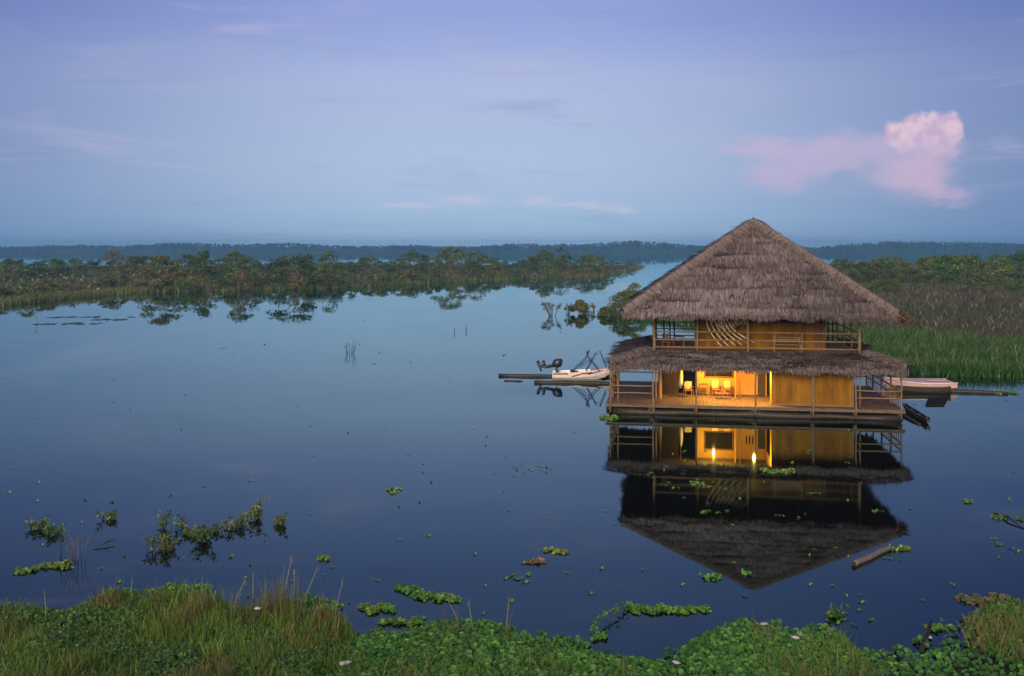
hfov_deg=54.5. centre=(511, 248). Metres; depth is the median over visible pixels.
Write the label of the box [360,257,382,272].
round tree
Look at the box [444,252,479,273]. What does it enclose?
round tree
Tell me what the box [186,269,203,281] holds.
brown shrub
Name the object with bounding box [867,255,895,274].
round tree
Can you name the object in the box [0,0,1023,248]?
sky
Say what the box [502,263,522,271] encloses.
round tree
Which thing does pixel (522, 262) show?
round tree
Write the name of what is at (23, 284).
flooded shrub
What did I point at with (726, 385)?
porch chair
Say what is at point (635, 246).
forest
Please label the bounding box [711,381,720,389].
porch chair
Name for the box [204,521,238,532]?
emergent plant
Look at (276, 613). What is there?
bank weeds
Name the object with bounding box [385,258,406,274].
round tree
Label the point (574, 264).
round tree
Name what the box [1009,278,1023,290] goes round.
flooded shrub
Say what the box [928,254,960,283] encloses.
round tree
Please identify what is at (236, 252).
round tree
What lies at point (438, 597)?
floating plant
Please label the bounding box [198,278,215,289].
brown shrub
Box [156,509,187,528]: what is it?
emergent plant
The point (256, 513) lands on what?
emergent plant
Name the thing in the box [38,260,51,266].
spreading tree
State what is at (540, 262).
round tree
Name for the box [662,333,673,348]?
veranda chair
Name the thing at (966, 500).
floating plant
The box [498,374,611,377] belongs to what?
floating log
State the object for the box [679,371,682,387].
hanging cloth
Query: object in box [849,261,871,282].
round tree
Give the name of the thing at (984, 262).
round tree
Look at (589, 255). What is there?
spreading tree
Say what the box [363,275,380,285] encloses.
flooded shrub
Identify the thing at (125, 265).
round tree
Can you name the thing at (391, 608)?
floating plant
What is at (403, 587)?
floating plant
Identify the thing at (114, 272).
flooded shrub
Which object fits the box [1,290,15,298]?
flooded shrub
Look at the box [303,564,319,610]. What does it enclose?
weed stem
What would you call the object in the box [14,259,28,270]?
round tree
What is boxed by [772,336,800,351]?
bench
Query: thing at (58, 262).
round tree
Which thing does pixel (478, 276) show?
flooded shrub
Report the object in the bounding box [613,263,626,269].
round tree
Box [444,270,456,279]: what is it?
flooded shrub
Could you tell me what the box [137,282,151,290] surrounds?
brown shrub
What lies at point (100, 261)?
round tree
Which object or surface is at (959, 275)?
round tree
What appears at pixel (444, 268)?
round tree
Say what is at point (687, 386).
porch chair
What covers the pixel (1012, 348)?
reed meadow
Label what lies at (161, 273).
round tree
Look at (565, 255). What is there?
round tree
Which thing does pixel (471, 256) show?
round tree
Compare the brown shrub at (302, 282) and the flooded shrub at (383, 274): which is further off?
the flooded shrub at (383, 274)
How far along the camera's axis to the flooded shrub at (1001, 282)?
224.05 m
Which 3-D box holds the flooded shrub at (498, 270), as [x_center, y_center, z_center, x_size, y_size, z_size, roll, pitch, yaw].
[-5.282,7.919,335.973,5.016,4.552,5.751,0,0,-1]
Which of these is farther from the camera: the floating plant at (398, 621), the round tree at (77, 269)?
the round tree at (77, 269)
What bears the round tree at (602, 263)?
on the island ground at (3, 285)
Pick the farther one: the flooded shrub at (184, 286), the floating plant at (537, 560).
the flooded shrub at (184, 286)
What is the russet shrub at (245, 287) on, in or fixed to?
on the water
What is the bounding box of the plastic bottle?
[339,660,353,665]
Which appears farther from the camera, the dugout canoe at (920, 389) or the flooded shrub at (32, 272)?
the flooded shrub at (32, 272)
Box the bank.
[87,606,1022,675]
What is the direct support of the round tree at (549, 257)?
on the island ground at (3, 285)
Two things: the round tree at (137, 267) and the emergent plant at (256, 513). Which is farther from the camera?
the round tree at (137, 267)
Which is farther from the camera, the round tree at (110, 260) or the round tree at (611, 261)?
the round tree at (611, 261)
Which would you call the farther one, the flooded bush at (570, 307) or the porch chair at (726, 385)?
the flooded bush at (570, 307)
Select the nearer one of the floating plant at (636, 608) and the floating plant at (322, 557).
the floating plant at (636, 608)
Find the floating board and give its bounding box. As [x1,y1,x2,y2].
[925,397,947,405]
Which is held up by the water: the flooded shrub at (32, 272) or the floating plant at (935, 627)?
the floating plant at (935, 627)
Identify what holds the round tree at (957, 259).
on the marsh ground at (964, 323)
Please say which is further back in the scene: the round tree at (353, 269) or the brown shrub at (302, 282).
the round tree at (353, 269)
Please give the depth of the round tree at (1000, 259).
264.41 m
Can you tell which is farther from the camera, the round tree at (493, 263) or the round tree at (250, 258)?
the round tree at (493, 263)
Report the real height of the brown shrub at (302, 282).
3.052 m
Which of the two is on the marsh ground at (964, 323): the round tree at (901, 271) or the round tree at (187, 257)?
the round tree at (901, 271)
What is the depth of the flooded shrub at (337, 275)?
252.56 m
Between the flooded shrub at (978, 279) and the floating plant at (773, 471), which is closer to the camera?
the floating plant at (773, 471)
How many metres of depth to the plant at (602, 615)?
26.48 m
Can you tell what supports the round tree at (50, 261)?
on the island ground at (3, 285)
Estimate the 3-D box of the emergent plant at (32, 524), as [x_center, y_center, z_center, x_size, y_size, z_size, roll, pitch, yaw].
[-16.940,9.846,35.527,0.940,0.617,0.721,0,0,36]
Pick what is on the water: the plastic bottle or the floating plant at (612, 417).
the floating plant at (612, 417)
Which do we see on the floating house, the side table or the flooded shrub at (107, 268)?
the side table
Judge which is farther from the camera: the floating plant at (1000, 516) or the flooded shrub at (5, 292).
the flooded shrub at (5, 292)
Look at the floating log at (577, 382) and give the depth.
73.48 m
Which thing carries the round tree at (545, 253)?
on the island ground at (3, 285)
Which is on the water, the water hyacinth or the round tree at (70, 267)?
the water hyacinth
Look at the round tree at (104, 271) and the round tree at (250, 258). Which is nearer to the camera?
the round tree at (250, 258)
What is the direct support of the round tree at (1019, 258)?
on the marsh ground at (964, 323)
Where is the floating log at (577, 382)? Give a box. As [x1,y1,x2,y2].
[534,380,611,383]
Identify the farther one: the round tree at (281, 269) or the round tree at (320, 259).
the round tree at (281, 269)
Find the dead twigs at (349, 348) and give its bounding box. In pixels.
[344,341,356,353]
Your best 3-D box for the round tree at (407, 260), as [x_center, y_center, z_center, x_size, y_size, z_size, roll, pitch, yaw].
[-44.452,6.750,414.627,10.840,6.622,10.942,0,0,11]
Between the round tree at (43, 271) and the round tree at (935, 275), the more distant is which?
the round tree at (43, 271)
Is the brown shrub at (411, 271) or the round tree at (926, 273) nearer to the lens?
the round tree at (926, 273)
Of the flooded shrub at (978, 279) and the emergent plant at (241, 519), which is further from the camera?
the flooded shrub at (978, 279)
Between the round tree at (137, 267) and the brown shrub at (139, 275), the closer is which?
the brown shrub at (139, 275)
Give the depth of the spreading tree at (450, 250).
331.64 m
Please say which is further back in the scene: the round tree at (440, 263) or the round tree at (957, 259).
the round tree at (440, 263)
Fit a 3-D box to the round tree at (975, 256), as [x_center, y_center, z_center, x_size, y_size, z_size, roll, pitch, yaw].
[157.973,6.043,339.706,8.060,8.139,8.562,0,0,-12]
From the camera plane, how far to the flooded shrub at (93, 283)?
224.46 m
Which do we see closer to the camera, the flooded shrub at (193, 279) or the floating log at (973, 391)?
the floating log at (973, 391)
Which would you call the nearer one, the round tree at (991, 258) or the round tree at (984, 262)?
the round tree at (984, 262)
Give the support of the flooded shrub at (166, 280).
in the water
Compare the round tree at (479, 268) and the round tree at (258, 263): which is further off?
the round tree at (479, 268)
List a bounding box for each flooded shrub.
[0,288,15,299]
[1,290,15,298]
[8,288,29,294]
[13,282,30,294]
[21,271,36,279]
[24,270,40,279]
[31,286,51,295]
[32,280,60,293]
[41,282,61,294]
[48,266,67,276]
[81,281,104,290]
[96,276,117,290]
[99,266,113,278]
[102,271,120,280]
[116,274,131,287]
[147,282,172,291]
[150,277,174,287]
[166,280,180,288]
[181,282,199,291]
[182,277,203,289]
[209,278,229,289]
[217,281,236,289]
[308,276,326,287]
[333,274,346,286]
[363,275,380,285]
[373,274,385,282]
[375,272,388,283]
[433,266,445,277]
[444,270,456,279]
[468,274,484,279]
[490,265,502,273]
[866,280,892,287]
[867,281,893,292]
[881,281,902,292]
[971,274,984,283]
[992,279,1016,291]
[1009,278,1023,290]
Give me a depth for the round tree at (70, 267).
401.84 m
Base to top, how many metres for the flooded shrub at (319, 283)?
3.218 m
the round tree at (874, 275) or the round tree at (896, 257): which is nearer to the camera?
the round tree at (874, 275)
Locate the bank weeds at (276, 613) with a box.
[0,568,1023,675]
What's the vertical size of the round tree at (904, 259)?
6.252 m
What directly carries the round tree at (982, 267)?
on the marsh ground at (964, 323)
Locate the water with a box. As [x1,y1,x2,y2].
[0,253,1023,675]
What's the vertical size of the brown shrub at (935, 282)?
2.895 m
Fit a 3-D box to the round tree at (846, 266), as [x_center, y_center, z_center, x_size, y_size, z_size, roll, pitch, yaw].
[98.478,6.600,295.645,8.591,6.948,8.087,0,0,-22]
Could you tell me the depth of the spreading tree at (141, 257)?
339.64 m
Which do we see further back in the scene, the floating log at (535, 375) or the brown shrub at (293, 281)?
the brown shrub at (293, 281)
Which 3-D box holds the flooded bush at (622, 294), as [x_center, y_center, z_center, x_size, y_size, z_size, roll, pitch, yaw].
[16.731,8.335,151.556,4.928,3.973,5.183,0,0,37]
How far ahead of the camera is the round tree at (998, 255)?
363.31 m
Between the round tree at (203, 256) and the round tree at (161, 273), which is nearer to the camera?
the round tree at (203, 256)
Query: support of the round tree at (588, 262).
on the island ground at (3, 285)
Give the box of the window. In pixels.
[704,370,733,377]
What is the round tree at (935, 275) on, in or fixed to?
on the marsh ground at (964, 323)
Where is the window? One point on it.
(708, 375)
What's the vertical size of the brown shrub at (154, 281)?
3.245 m
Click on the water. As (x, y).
(194, 405)
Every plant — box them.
[13,565,39,574]
[25,515,50,529]
[39,559,71,569]
[42,522,65,534]
[94,508,118,519]
[141,530,179,551]
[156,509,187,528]
[181,525,199,536]
[189,523,216,542]
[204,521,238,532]
[220,509,253,527]
[246,495,268,519]
[273,512,287,524]
[316,554,329,560]
[357,602,387,614]
[377,616,415,626]
[382,603,397,612]
[386,487,401,493]
[394,582,423,594]
[410,590,461,602]
[525,557,545,563]
[538,546,568,554]
[589,601,632,637]
[590,631,607,640]
[599,414,618,420]
[626,603,710,614]
[689,479,706,487]
[699,572,721,580]
[740,568,750,575]
[760,467,794,473]
[826,601,848,619]
[883,544,910,550]
[924,623,956,631]
[955,592,1012,608]
[962,498,973,502]
[987,389,1019,393]
[990,514,1023,520]
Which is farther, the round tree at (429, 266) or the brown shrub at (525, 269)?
the round tree at (429, 266)
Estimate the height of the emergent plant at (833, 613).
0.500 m
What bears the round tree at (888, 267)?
on the marsh ground at (964, 323)
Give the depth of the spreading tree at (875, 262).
271.74 m
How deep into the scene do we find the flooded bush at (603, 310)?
146.43 m
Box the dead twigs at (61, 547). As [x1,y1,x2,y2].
[60,531,62,557]
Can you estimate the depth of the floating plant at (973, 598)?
28.21 m
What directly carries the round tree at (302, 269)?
on the island ground at (3, 285)
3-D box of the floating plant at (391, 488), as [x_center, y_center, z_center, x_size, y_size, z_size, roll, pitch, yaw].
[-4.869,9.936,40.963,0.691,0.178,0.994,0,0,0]
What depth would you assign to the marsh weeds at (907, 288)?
163.91 m
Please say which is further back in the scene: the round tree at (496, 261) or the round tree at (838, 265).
the round tree at (496, 261)
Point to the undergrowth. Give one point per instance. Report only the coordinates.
(35, 298)
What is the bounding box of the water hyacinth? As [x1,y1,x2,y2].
[0,580,1023,675]
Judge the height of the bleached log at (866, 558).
0.201 m
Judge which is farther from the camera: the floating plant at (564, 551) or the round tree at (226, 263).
the round tree at (226, 263)
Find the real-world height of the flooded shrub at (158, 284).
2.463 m
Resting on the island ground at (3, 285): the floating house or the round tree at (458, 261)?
the round tree at (458, 261)
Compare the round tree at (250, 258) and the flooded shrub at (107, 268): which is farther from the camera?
the round tree at (250, 258)
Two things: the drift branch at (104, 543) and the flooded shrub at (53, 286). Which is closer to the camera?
the drift branch at (104, 543)
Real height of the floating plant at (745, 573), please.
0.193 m
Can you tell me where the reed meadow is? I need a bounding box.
[617,312,1023,378]
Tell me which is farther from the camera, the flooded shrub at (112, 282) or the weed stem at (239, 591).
the flooded shrub at (112, 282)
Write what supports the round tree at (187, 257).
on the island ground at (3, 285)
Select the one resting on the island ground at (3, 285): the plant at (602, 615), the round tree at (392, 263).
the round tree at (392, 263)
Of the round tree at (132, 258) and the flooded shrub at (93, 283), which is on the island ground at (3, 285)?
the round tree at (132, 258)
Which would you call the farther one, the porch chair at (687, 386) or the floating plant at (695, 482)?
the porch chair at (687, 386)
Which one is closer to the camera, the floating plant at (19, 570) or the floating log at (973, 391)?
the floating plant at (19, 570)
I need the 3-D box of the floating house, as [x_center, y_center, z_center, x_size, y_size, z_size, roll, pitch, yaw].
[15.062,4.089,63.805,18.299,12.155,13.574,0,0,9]
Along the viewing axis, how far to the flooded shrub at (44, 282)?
212.13 m
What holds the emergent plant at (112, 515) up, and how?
in the water
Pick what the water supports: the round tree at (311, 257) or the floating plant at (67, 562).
the floating plant at (67, 562)
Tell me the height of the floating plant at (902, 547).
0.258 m
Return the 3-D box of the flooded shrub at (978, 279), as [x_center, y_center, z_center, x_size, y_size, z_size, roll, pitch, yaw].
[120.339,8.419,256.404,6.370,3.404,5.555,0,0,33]
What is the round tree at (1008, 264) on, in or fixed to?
on the marsh ground at (964, 323)
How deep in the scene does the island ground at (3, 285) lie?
310.50 m
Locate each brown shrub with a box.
[64,279,82,291]
[76,281,93,288]
[126,283,139,288]
[129,269,148,279]
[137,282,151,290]
[147,279,161,289]
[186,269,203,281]
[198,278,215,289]
[282,279,300,287]
[298,278,306,288]
[406,268,415,278]
[521,268,531,276]
[929,279,937,287]
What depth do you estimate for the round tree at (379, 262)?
334.27 m
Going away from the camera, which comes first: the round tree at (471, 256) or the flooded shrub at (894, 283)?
the flooded shrub at (894, 283)
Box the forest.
[0,240,1023,252]
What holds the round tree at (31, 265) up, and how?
on the island ground at (3, 285)
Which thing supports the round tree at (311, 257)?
on the island ground at (3, 285)
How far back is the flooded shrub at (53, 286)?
205.57 m
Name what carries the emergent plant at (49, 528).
in the water
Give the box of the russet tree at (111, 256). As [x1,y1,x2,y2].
[102,250,126,271]
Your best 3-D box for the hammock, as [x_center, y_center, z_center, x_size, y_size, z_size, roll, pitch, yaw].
[13.142,4.995,60.756,3.214,2.090,1.174,0,0,9]
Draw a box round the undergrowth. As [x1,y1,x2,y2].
[0,263,644,306]
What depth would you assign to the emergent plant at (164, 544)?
32.98 m
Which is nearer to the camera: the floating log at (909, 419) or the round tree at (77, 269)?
the floating log at (909, 419)
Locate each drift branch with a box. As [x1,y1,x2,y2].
[93,538,114,549]
[918,619,931,652]
[992,511,1023,528]
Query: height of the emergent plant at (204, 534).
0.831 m
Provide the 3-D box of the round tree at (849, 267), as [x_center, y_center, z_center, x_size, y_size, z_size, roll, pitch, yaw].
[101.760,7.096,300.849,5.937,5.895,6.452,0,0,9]
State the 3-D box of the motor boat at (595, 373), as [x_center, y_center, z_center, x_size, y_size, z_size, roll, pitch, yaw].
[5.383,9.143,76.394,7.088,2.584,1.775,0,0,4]
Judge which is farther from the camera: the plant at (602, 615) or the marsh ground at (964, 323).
the marsh ground at (964, 323)
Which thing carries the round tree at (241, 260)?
on the island ground at (3, 285)
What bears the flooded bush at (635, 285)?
in the water
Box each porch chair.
[683,381,693,396]
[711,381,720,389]
[722,380,731,396]
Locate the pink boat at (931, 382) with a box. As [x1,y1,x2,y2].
[865,377,957,388]
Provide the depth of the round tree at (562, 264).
396.88 m
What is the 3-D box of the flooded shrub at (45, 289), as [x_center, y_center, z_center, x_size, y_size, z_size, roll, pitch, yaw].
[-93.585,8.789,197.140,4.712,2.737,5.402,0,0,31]
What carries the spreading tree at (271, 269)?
on the island ground at (3, 285)
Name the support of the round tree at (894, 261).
on the marsh ground at (964, 323)
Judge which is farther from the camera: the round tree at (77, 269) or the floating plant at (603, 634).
the round tree at (77, 269)
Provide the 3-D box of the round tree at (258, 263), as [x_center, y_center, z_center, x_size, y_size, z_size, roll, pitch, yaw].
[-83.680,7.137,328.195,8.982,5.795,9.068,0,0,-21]
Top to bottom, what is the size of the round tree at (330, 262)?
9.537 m
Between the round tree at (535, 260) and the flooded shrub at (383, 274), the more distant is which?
the round tree at (535, 260)
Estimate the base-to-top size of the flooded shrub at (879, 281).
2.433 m
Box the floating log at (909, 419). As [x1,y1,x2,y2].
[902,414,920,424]
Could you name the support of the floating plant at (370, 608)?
on the water
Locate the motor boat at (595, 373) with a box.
[536,350,611,378]
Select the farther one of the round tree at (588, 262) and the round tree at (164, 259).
the round tree at (588, 262)
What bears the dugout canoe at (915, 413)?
on the water
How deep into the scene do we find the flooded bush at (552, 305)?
146.57 m
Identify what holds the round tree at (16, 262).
on the island ground at (3, 285)
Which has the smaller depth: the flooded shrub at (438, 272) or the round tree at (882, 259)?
the flooded shrub at (438, 272)
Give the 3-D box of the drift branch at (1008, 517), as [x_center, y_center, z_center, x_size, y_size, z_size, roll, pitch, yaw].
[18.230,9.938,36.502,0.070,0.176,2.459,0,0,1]
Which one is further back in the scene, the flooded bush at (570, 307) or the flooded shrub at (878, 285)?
the flooded shrub at (878, 285)
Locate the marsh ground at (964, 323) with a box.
[826,263,1023,369]
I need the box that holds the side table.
[699,383,707,394]
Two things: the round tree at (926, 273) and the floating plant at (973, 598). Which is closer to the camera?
the floating plant at (973, 598)
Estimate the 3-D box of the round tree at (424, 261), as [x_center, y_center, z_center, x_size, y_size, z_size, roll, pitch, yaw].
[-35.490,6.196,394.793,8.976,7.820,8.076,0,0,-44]
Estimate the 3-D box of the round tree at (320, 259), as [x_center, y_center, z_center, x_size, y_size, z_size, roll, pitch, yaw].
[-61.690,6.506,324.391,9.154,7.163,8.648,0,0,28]
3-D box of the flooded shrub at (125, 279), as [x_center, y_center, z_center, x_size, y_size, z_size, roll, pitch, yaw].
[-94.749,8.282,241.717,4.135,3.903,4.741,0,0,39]
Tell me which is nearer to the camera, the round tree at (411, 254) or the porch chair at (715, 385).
the porch chair at (715, 385)
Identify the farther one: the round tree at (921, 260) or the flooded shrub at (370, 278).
the round tree at (921, 260)
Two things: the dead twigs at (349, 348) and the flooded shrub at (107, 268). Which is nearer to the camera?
the dead twigs at (349, 348)
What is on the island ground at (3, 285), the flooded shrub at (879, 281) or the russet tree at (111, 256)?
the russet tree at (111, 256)
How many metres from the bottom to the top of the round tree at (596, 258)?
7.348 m
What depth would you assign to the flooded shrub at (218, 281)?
235.79 m
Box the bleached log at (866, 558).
[851,545,891,565]
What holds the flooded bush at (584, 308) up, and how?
in the water
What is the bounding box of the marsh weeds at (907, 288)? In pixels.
[826,276,1023,338]
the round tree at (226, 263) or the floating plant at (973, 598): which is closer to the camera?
the floating plant at (973, 598)
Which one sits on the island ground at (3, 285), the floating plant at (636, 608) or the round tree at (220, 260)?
the round tree at (220, 260)
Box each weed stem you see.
[233,577,246,613]
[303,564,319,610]
[445,596,458,626]
[505,596,510,634]
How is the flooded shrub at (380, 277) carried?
in the water
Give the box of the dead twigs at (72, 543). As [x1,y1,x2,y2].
[60,528,89,560]
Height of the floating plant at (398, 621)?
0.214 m
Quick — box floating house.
[600,217,913,420]
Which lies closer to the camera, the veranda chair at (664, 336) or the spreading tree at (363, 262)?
the veranda chair at (664, 336)
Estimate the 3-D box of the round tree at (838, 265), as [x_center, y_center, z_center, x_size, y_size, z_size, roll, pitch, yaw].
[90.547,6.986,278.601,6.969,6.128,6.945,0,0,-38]
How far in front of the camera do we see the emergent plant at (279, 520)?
35.90 m
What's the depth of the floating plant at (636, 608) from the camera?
27.38 m
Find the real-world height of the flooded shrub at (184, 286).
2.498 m
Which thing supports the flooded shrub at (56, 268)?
in the water
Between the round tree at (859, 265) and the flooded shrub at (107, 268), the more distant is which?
the flooded shrub at (107, 268)
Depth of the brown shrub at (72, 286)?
220.44 m
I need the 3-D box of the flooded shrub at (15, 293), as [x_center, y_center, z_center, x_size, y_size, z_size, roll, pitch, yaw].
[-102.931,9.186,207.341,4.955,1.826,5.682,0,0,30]
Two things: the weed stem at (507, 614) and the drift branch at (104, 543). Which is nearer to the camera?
the weed stem at (507, 614)
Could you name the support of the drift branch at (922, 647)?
on the water
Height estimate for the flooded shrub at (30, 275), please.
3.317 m
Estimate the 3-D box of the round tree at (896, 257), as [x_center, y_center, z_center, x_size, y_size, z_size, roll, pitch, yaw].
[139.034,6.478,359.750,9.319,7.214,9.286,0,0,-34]
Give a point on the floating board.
(936, 401)
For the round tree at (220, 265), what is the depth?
315.83 m
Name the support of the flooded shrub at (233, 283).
in the water
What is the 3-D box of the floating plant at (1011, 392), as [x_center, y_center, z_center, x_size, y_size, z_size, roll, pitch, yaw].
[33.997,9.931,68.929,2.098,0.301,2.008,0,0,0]
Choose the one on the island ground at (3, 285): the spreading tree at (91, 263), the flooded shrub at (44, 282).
the spreading tree at (91, 263)
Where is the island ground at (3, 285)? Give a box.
[0,265,629,304]
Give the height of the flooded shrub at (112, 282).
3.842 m
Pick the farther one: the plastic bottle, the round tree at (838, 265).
the round tree at (838, 265)
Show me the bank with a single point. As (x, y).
(1006, 668)
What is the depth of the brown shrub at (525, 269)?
329.77 m
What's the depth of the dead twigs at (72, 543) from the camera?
31.88 m
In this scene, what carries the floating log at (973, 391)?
on the water
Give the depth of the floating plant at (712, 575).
30.14 m
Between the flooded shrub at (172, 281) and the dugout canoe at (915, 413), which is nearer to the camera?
the dugout canoe at (915, 413)
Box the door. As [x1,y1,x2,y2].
[758,372,769,394]
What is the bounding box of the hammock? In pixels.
[704,317,754,346]
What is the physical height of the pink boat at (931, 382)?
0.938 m
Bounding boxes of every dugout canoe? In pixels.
[896,385,950,393]
[903,403,930,421]
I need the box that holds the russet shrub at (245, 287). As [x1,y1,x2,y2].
[228,268,249,290]
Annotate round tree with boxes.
[0,258,19,278]
[4,260,23,276]
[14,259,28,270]
[18,263,44,276]
[25,262,54,275]
[42,257,67,274]
[48,259,70,276]
[57,258,88,276]
[63,259,82,268]
[90,260,102,271]
[96,262,121,272]
[107,259,122,272]
[119,258,139,273]
[120,255,145,273]
[125,257,151,273]
[133,255,194,287]
[152,266,175,276]
[175,253,203,278]
[189,250,223,281]
[211,257,231,272]
[214,263,229,278]
[218,251,243,276]
[218,255,258,284]
[223,250,249,268]
[233,256,258,274]
[248,261,270,275]
[260,254,321,287]
[270,259,291,274]
[289,253,325,274]
[309,251,347,278]
[316,258,332,276]
[343,261,363,275]
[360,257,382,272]
[365,259,390,275]
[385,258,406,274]
[388,260,400,272]
[396,250,428,270]
[396,257,417,268]
[414,254,433,270]
[417,257,438,272]
[431,259,446,273]
[441,258,453,269]
[444,252,470,271]
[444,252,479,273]
[457,250,490,273]
[457,253,482,272]
[483,258,502,269]
[489,260,506,273]
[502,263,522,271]
[518,259,530,268]
[523,257,539,271]
[527,250,564,270]
[530,249,561,270]
[541,253,560,271]
[547,247,575,270]
[551,258,567,271]
[565,259,587,271]
[572,255,596,272]
[588,255,611,267]
[592,258,609,272]
[603,260,617,270]
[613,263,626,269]
[831,262,847,273]
[834,259,858,279]
[842,262,858,279]
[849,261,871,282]
[865,260,895,280]
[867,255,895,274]
[876,262,899,280]
[885,259,907,276]
[890,263,913,282]
[891,256,905,269]
[893,261,921,282]
[901,258,913,271]
[908,258,936,282]
[913,259,942,283]
[919,255,947,276]
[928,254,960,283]
[937,254,979,282]
[943,254,985,283]
[962,254,983,273]
[963,259,988,279]
[972,259,998,278]
[983,257,996,275]
[983,257,1018,282]
[985,254,1002,274]
[994,250,1023,279]
[996,255,1021,274]
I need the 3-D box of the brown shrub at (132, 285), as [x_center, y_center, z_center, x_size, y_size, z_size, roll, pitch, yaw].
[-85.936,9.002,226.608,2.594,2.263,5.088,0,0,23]
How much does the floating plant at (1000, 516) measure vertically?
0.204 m
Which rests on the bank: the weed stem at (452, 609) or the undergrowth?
the weed stem at (452, 609)
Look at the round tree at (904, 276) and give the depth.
274.79 m
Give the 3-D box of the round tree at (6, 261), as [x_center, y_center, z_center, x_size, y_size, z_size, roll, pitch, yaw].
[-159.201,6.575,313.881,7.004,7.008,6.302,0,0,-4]
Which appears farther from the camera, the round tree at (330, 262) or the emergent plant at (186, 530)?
the round tree at (330, 262)
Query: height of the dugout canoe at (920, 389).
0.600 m
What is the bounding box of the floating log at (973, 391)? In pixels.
[951,389,1007,393]
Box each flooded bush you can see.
[541,302,562,315]
[564,302,575,314]
[569,299,592,313]
[596,306,620,315]
[607,291,631,311]
[623,282,640,302]
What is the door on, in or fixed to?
in the floating house
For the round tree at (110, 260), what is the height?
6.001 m
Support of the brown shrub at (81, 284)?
on the island ground at (3, 285)
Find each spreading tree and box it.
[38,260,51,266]
[81,261,104,276]
[129,255,152,267]
[260,264,274,279]
[356,257,373,273]
[430,246,461,275]
[581,254,597,268]
[860,259,886,280]
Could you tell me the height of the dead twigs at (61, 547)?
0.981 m

